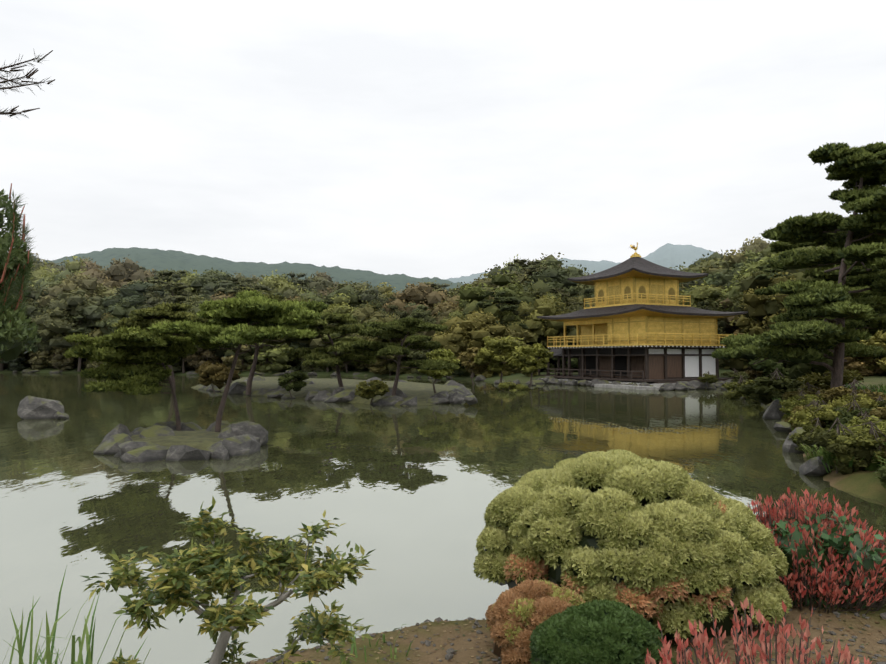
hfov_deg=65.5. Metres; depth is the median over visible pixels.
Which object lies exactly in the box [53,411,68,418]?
rock
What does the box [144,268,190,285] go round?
wood tree
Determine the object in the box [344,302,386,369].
wood tree
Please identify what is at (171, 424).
rock
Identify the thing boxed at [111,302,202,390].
island pine
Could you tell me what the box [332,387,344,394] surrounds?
rock
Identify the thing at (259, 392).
rock
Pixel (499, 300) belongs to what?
wood tree
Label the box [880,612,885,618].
pebble
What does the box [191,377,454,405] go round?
island ground
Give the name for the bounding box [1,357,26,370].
wood bush
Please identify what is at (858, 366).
wood bush
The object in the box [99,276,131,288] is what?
wood tree
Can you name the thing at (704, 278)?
wood tree
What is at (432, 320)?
wood tree
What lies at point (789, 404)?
bank bush
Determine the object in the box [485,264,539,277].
wood tree
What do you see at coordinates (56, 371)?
rock
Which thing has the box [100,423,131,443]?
rock
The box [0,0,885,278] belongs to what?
sky
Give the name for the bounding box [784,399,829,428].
bank bush
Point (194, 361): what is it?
wood bush
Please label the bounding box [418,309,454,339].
wood tree
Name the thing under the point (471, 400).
rock
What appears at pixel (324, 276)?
wood tree
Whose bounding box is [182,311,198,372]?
wood tree
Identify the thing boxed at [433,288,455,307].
wood tree
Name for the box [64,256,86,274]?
wood tree
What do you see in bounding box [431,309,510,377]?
wood tree
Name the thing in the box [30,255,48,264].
wood tree
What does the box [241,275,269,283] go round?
wood tree
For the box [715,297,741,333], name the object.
wood tree
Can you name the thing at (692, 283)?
wood tree
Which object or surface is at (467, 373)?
wood bush
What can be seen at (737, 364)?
wood bush
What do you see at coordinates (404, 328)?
island pine
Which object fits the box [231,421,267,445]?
rock
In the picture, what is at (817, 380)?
shore bush
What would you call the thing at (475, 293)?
wood tree
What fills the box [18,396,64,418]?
rock
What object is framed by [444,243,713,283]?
hill
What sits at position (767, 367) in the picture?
wood bush
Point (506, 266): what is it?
wood tree
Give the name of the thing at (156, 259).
hill
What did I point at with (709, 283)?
wood tree
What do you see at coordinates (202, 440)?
islet ground
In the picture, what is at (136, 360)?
islet pine
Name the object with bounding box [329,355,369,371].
wood bush
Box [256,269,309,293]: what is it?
wood tree
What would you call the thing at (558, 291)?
wood tree
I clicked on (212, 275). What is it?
wood tree
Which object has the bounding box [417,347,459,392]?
tree
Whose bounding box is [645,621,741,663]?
photinia
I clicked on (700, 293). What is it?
wood tree
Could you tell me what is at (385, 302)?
wood tree
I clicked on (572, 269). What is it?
wood tree
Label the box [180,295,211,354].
wood tree
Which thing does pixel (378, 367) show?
wood bush
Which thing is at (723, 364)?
wood bush
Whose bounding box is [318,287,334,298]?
wood tree
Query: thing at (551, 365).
wood bush
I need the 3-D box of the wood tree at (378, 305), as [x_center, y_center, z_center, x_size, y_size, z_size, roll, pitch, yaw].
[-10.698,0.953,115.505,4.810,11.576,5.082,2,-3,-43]
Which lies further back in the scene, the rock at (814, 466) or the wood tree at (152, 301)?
the wood tree at (152, 301)
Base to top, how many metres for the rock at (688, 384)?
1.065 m
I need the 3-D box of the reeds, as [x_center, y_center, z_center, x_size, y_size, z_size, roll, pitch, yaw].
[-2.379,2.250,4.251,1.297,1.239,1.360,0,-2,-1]
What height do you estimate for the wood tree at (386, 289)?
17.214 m
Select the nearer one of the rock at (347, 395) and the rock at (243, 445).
the rock at (243, 445)
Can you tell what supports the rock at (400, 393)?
on the island ground at (422, 392)
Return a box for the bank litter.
[249,602,885,663]
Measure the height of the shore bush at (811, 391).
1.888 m
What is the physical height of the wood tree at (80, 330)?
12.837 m
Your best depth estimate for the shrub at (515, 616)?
6.10 m
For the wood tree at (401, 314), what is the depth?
111.68 m
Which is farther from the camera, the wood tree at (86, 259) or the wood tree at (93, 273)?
the wood tree at (86, 259)
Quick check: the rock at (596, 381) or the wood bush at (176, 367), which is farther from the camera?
the wood bush at (176, 367)
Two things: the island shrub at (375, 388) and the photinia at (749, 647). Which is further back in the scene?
the island shrub at (375, 388)
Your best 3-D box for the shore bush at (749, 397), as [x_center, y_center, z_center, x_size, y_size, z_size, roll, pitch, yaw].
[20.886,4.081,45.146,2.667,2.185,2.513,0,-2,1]
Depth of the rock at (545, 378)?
77.14 m
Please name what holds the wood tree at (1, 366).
on the ground at (862, 484)
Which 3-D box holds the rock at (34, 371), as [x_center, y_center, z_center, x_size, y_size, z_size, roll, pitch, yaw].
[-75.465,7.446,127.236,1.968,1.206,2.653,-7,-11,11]
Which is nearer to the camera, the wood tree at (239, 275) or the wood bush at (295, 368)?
the wood bush at (295, 368)
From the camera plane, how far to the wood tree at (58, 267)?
158.52 m
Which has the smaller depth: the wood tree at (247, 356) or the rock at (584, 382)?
the rock at (584, 382)
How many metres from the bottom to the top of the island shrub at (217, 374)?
2.666 m
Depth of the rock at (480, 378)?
85.01 m
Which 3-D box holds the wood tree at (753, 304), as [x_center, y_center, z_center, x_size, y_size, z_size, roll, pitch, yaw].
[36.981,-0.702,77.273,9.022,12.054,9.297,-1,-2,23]
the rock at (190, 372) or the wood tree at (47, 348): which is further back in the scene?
the wood tree at (47, 348)
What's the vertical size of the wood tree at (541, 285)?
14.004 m
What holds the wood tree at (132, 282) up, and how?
on the ground at (862, 484)
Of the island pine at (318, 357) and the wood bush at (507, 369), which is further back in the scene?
the wood bush at (507, 369)
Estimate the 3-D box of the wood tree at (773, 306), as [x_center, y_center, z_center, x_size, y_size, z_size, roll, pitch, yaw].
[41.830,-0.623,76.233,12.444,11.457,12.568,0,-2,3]
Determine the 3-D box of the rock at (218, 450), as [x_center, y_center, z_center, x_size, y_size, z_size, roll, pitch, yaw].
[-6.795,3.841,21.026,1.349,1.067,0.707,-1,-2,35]
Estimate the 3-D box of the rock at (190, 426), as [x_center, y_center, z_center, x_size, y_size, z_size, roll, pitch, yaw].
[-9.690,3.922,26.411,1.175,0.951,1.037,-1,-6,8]
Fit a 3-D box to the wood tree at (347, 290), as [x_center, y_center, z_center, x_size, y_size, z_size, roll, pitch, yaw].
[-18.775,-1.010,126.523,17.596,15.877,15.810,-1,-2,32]
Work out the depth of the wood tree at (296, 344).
114.08 m
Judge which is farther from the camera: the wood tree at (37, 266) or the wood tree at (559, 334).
the wood tree at (37, 266)
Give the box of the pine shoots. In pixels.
[0,183,37,324]
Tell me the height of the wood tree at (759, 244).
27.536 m
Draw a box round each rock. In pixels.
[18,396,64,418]
[27,369,39,372]
[49,370,62,372]
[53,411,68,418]
[93,433,132,454]
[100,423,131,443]
[118,441,157,455]
[120,445,169,462]
[132,427,143,434]
[139,425,174,437]
[154,421,183,430]
[165,445,210,460]
[181,422,201,430]
[186,371,198,374]
[205,421,230,431]
[206,384,217,390]
[206,441,228,459]
[213,434,260,456]
[218,425,235,438]
[228,382,246,393]
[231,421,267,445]
[244,375,264,380]
[248,388,274,395]
[254,371,264,374]
[267,391,283,397]
[274,385,285,390]
[281,393,295,398]
[303,379,314,384]
[305,390,318,399]
[311,390,332,400]
[323,389,356,401]
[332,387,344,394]
[366,377,381,381]
[372,396,403,405]
[384,387,407,397]
[400,397,416,405]
[426,397,448,403]
[429,390,448,398]
[444,380,462,385]
[448,389,466,395]
[448,391,465,403]
[457,385,472,395]
[464,395,477,404]
[475,375,485,380]
[526,380,545,383]
[542,376,553,381]
[548,378,555,383]
[571,380,577,384]
[580,379,587,385]
[591,379,600,386]
[597,380,608,383]
[660,383,675,389]
[674,381,692,389]
[675,382,687,389]
[689,380,704,388]
[704,383,716,388]
[715,381,724,386]
[763,399,785,418]
[773,421,791,432]
[782,427,812,453]
[799,456,832,475]
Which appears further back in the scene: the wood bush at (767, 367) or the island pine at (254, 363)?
the wood bush at (767, 367)
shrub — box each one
[195,360,241,393]
[277,370,308,397]
[354,379,389,403]
[473,448,792,639]
[485,579,585,663]
[529,598,675,663]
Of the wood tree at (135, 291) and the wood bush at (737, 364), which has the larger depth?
the wood tree at (135, 291)
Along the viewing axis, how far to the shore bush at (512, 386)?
61.69 m
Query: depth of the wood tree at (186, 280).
139.48 m
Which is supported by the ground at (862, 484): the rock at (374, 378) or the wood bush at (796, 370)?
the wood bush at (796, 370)
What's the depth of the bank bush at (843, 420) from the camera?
21.80 m
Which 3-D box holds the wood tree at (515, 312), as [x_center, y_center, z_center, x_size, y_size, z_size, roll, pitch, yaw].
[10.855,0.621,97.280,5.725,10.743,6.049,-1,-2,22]
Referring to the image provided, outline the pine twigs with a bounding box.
[0,50,54,118]
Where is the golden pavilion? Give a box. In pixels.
[537,243,747,389]
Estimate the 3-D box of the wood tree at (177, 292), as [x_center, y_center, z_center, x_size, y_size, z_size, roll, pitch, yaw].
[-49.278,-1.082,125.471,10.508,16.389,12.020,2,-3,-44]
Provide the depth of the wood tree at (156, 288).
125.25 m
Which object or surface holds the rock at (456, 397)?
on the island ground at (422, 392)
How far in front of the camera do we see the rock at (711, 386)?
63.98 m
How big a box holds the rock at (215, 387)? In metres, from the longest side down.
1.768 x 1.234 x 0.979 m
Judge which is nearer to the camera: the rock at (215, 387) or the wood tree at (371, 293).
the rock at (215, 387)
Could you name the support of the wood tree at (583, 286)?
on the ground at (862, 484)
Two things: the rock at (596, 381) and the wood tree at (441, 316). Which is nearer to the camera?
the rock at (596, 381)
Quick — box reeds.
[2,566,164,663]
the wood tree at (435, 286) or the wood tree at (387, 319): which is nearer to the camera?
the wood tree at (387, 319)
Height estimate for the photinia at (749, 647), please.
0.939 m
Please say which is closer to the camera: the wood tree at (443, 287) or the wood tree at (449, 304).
the wood tree at (449, 304)
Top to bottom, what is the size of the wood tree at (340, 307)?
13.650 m
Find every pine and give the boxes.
[0,189,41,362]
[63,326,198,430]
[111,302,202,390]
[147,290,328,431]
[199,293,322,394]
[280,312,384,387]
[339,317,458,395]
[710,141,885,388]
[753,230,885,385]
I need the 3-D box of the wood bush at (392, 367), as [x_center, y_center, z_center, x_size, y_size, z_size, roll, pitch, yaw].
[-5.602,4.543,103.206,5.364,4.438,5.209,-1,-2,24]
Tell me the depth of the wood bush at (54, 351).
131.33 m
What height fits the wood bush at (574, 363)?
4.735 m
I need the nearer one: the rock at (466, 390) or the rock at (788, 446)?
the rock at (788, 446)
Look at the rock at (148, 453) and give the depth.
20.17 m
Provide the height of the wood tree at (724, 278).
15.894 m
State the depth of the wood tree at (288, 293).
131.29 m
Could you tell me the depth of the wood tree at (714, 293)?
98.66 m
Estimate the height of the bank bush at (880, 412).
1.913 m
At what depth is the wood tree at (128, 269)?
145.08 m
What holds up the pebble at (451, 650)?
on the ground at (862, 484)
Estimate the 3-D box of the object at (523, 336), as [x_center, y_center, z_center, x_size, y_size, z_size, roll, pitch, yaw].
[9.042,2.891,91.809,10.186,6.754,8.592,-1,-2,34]
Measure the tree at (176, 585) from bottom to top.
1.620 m
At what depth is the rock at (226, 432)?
23.22 m
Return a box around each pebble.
[445,652,453,659]
[446,648,454,653]
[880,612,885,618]
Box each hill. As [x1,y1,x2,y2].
[42,247,463,294]
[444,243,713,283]
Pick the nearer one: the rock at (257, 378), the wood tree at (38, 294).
the rock at (257, 378)
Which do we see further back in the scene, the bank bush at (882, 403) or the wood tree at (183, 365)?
the wood tree at (183, 365)
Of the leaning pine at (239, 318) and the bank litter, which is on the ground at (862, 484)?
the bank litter
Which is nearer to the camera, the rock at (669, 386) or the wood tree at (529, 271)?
the rock at (669, 386)
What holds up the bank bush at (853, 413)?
on the ground at (862, 484)
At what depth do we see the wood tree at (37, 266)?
156.29 m
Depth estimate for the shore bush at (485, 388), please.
64.02 m
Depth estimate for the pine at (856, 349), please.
46.10 m
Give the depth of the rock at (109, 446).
21.74 m
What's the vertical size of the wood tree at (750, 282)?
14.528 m
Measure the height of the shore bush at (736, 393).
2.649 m
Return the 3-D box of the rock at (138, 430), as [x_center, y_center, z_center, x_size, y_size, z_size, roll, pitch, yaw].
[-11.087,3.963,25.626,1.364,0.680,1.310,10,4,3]
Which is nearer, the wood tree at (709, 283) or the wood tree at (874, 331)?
the wood tree at (874, 331)
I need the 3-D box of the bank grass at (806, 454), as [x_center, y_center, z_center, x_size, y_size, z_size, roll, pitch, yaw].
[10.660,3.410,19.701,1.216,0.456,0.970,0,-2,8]
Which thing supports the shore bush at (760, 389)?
on the ground at (862, 484)
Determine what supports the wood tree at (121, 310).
on the ground at (862, 484)
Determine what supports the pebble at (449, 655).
on the ground at (862, 484)
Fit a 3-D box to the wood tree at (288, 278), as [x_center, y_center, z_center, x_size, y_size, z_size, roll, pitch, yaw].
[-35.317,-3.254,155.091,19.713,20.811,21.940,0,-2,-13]
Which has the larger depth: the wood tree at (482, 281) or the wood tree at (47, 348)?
the wood tree at (47, 348)
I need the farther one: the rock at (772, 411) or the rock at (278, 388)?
the rock at (278, 388)
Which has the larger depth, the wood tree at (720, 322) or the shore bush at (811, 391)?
the wood tree at (720, 322)
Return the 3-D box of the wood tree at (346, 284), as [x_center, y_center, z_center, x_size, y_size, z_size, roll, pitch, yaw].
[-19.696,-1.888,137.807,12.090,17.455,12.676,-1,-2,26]
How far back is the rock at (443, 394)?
45.42 m
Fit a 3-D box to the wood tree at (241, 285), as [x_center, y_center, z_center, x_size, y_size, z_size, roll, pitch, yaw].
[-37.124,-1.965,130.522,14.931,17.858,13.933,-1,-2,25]
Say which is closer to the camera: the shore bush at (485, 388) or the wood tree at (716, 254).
the shore bush at (485, 388)
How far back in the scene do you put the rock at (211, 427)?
25.75 m
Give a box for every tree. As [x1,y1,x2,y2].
[0,301,34,370]
[12,283,41,357]
[13,300,51,358]
[14,262,61,300]
[22,280,64,349]
[25,268,77,299]
[27,272,111,362]
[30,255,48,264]
[31,287,107,371]
[32,259,51,270]
[37,307,62,367]
[38,261,73,275]
[61,304,104,335]
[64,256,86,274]
[65,266,113,281]
[72,258,102,274]
[73,255,102,266]
[73,295,120,336]
[82,496,375,663]
[89,312,113,337]
[94,283,119,297]
[95,298,147,334]
[97,255,156,288]
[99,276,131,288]
[100,281,167,328]
[119,279,164,293]
[128,295,177,317]
[143,285,162,300]
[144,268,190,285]
[156,284,170,296]
[158,281,193,303]
[160,269,204,295]
[164,271,193,294]
[174,303,223,361]
[179,268,238,296]
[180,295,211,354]
[181,288,204,300]
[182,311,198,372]
[191,280,235,299]
[209,292,235,356]
[213,276,272,295]
[216,287,256,300]
[219,344,254,370]
[232,272,246,278]
[235,276,261,291]
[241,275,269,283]
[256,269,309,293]
[257,273,319,291]
[271,292,284,299]
[281,286,327,304]
[286,271,313,290]
[286,290,320,299]
[290,341,312,348]
[294,276,337,290]
[297,324,344,371]
[306,284,381,308]
[310,270,339,286]
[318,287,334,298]
[322,293,357,313]
[323,312,363,372]
[327,280,363,293]
[328,287,381,308]
[341,316,385,353]
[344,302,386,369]
[349,281,377,289]
[355,285,387,302]
[366,312,418,375]
[372,303,385,313]
[373,297,407,310]
[375,282,395,297]
[381,304,408,343]
[382,282,449,323]
[403,302,431,316]
[406,304,431,334]
[407,331,423,361]
[417,347,459,392]
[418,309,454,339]
[424,281,449,297]
[425,283,456,294]
[427,292,463,322]
[429,311,442,323]
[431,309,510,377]
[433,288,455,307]
[439,299,517,340]
[451,269,536,325]
[452,277,496,294]
[464,289,528,329]
[478,273,491,280]
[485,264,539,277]
[487,286,508,304]
[490,272,531,289]
[494,258,553,287]
[500,288,545,325]
[502,254,527,269]
[503,292,575,370]
[510,301,540,344]
[516,278,567,320]
[520,252,588,273]
[520,266,581,363]
[525,257,588,276]
[530,267,588,361]
[540,287,586,305]
[545,310,579,338]
[558,302,594,344]
[563,295,592,309]
[570,287,594,300]
[575,273,594,294]
[669,250,728,270]
[679,257,731,277]
[679,270,716,292]
[679,281,729,311]
[680,278,705,289]
[695,299,729,339]
[701,249,747,276]
[703,266,741,288]
[703,272,723,287]
[708,290,728,344]
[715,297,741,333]
[720,245,826,311]
[722,276,741,292]
[723,258,760,271]
[724,266,817,329]
[729,248,762,268]
[730,272,795,335]
[732,233,769,253]
[740,261,753,273]
[742,257,813,327]
[756,245,822,260]
[762,278,870,341]
[865,286,885,334]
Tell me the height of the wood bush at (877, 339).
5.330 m
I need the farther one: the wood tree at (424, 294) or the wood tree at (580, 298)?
the wood tree at (424, 294)
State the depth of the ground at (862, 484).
6.75 m
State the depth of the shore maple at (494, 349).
65.07 m
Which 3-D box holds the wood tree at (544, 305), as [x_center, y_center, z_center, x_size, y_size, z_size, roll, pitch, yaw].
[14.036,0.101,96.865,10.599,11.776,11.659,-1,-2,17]
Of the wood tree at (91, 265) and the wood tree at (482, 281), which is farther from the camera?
the wood tree at (91, 265)
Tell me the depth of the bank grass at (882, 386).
42.90 m
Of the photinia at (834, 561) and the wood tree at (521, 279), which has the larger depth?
the wood tree at (521, 279)
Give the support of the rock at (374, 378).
on the island ground at (422, 392)
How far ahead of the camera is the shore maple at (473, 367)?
67.78 m
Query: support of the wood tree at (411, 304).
on the ground at (862, 484)
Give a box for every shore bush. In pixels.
[480,384,495,389]
[497,381,527,390]
[721,375,750,398]
[738,368,805,404]
[742,380,777,402]
[781,382,825,399]
[797,369,865,403]
[820,379,885,402]
[839,411,885,435]
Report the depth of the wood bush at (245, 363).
116.12 m
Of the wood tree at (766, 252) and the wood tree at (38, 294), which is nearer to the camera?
the wood tree at (766, 252)
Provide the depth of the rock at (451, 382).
62.02 m
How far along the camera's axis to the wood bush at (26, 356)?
133.53 m
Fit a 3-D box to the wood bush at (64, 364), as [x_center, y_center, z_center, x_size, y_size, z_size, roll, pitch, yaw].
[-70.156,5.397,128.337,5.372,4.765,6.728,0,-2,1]
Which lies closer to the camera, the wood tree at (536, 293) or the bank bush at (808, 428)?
the bank bush at (808, 428)
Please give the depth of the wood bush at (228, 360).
113.83 m
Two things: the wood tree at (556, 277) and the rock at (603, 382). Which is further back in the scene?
the wood tree at (556, 277)
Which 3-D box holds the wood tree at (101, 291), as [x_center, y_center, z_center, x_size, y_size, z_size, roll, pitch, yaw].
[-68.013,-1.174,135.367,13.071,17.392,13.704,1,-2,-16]
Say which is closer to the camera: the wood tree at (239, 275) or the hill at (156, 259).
the wood tree at (239, 275)
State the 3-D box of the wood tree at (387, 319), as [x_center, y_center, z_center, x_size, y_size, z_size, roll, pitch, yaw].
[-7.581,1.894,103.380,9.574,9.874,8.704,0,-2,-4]
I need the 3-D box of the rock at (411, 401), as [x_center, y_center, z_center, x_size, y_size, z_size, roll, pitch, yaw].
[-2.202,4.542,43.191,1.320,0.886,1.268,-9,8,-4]
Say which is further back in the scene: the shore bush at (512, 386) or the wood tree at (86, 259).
the wood tree at (86, 259)
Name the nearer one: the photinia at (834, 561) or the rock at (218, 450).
the photinia at (834, 561)
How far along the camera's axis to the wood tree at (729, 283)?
102.28 m
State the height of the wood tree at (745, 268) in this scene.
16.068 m
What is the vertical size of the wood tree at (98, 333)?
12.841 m
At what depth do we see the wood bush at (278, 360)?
111.93 m
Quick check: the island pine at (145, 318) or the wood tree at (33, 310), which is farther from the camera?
the wood tree at (33, 310)
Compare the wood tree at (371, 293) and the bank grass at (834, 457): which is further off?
the wood tree at (371, 293)
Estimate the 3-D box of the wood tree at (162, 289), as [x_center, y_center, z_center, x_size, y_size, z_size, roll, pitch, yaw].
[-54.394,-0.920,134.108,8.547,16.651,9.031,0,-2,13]
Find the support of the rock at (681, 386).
in the pond water
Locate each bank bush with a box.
[766,395,783,401]
[779,391,822,418]
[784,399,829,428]
[788,400,841,430]
[788,417,836,451]
[796,417,878,474]
[809,390,829,404]
[823,399,876,429]
[827,388,878,411]
[828,420,885,465]
[833,411,882,426]
[869,407,885,419]
[872,464,885,485]
[875,395,885,407]
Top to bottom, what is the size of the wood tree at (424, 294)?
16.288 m
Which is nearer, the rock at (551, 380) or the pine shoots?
the pine shoots
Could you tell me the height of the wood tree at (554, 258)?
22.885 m
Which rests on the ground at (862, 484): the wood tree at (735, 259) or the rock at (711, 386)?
the wood tree at (735, 259)
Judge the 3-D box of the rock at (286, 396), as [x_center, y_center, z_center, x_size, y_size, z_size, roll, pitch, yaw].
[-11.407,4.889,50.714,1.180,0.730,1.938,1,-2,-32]
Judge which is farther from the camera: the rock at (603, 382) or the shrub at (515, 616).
the rock at (603, 382)
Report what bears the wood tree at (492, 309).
on the ground at (862, 484)
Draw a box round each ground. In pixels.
[0,356,885,663]
[131,431,222,449]
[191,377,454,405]
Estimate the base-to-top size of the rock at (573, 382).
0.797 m
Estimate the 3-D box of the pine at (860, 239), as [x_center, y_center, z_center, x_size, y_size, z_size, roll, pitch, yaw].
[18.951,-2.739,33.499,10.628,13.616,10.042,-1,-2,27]
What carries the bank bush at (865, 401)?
on the ground at (862, 484)
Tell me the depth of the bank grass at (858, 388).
40.71 m
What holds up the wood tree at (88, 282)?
on the ground at (862, 484)
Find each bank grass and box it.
[795,440,831,465]
[801,446,817,459]
[812,447,879,472]
[845,381,867,389]
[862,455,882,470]
[867,381,885,390]
[869,387,885,392]
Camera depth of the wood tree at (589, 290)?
108.87 m
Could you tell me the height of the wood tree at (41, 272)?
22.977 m
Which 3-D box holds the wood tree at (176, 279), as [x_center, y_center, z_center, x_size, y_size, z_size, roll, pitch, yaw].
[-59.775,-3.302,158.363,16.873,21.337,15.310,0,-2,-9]
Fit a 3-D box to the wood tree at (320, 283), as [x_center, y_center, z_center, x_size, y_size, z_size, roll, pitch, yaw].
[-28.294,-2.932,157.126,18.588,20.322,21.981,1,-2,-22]
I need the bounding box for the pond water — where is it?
[0,373,885,663]
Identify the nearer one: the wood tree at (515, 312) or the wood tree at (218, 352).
the wood tree at (515, 312)
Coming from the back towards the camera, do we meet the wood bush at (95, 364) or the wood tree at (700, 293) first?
the wood bush at (95, 364)
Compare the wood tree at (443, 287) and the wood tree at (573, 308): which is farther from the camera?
the wood tree at (443, 287)
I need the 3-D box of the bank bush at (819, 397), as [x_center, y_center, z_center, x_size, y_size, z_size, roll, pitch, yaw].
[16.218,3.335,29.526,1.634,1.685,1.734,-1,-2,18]
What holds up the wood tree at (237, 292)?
on the ground at (862, 484)
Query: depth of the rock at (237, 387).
56.17 m
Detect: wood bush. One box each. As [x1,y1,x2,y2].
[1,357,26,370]
[16,349,48,365]
[27,351,53,369]
[46,347,77,367]
[50,348,84,370]
[87,361,103,367]
[165,357,188,371]
[183,348,220,369]
[221,344,268,371]
[242,357,258,365]
[247,342,299,372]
[282,355,302,371]
[300,360,325,371]
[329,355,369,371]
[368,343,395,374]
[384,354,415,373]
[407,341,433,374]
[448,366,475,375]
[452,360,464,375]
[475,355,516,377]
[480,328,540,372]
[543,348,573,371]
[566,358,577,371]
[719,358,725,368]
[719,358,780,372]
[739,354,792,378]
[782,349,833,378]
[844,357,884,376]
[855,330,885,370]
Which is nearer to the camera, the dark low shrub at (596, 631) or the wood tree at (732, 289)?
the dark low shrub at (596, 631)
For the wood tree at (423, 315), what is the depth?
108.72 m
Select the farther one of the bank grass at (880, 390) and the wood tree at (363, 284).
the wood tree at (363, 284)
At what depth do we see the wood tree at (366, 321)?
106.85 m
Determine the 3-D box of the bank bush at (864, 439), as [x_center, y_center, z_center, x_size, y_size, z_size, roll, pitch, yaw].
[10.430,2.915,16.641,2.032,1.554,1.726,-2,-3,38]
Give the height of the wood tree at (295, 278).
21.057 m
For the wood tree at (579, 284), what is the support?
on the ground at (862, 484)
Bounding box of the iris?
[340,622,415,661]
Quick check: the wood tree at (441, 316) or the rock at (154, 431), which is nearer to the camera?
the rock at (154, 431)
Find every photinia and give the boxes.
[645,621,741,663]
[648,597,871,663]
[741,487,885,614]
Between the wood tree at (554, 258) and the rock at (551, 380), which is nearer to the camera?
the rock at (551, 380)
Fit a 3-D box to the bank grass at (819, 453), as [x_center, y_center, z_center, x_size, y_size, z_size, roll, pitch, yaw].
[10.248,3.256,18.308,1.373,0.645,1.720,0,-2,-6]
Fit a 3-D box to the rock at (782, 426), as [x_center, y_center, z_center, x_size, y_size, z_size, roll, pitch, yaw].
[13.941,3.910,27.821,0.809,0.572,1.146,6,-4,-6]
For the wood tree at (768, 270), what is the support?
on the ground at (862, 484)
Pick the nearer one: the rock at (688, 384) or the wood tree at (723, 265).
the rock at (688, 384)
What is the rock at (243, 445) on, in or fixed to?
on the islet ground at (202, 440)
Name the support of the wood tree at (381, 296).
on the ground at (862, 484)
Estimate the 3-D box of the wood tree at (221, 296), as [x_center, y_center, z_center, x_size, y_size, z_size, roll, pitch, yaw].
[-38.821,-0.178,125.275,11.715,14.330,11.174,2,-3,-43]
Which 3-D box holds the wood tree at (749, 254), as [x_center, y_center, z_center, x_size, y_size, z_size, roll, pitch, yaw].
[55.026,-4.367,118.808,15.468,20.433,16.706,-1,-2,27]
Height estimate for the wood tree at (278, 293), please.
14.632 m
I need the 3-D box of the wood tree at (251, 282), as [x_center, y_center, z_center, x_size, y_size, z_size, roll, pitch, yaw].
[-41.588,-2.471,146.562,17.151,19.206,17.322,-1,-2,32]
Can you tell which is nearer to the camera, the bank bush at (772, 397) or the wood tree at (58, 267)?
the bank bush at (772, 397)
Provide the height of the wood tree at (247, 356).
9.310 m
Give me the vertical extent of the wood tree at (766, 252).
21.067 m
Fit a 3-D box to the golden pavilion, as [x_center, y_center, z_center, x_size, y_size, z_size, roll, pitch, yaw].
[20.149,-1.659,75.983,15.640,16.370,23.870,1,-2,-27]
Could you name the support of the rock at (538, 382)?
on the ground at (862, 484)
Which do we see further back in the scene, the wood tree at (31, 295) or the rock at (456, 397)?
the wood tree at (31, 295)
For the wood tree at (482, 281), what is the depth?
114.31 m
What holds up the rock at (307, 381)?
on the island ground at (422, 392)
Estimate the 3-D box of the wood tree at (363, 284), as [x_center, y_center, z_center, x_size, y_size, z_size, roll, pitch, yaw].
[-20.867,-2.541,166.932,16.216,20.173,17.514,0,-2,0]
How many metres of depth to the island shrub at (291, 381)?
49.11 m
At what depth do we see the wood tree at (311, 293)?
129.89 m
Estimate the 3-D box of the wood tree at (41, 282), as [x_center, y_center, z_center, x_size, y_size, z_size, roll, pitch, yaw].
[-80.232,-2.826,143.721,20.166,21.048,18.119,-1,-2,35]
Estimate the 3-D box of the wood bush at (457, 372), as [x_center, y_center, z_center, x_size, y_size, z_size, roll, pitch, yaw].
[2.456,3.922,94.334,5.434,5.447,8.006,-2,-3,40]
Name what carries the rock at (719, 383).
on the ground at (862, 484)
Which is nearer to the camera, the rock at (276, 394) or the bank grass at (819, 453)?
the bank grass at (819, 453)
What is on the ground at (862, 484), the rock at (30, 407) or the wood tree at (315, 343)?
the wood tree at (315, 343)
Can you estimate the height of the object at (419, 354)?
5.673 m
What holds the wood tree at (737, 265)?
on the ground at (862, 484)
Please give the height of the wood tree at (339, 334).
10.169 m
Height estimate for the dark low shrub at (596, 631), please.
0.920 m
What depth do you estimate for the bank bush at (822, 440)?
16.74 m
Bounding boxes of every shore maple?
[456,347,490,384]
[474,336,524,383]
[509,343,553,387]
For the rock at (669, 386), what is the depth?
61.85 m
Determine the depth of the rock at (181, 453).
20.31 m
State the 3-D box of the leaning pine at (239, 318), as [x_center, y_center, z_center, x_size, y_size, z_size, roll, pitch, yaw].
[-7.360,1.149,25.462,6.623,5.552,5.379,-2,-3,38]
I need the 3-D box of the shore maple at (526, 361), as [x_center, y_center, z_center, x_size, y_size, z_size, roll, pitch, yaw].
[8.138,3.027,63.633,4.003,4.191,3.897,-1,-2,24]
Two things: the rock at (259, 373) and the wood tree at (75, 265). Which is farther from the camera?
the wood tree at (75, 265)
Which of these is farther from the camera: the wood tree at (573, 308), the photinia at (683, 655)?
the wood tree at (573, 308)
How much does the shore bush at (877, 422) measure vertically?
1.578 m
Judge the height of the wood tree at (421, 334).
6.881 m
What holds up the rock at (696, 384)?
in the pond water
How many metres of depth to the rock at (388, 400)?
43.11 m
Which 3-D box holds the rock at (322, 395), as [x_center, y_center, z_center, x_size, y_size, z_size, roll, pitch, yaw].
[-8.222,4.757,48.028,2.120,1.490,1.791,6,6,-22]

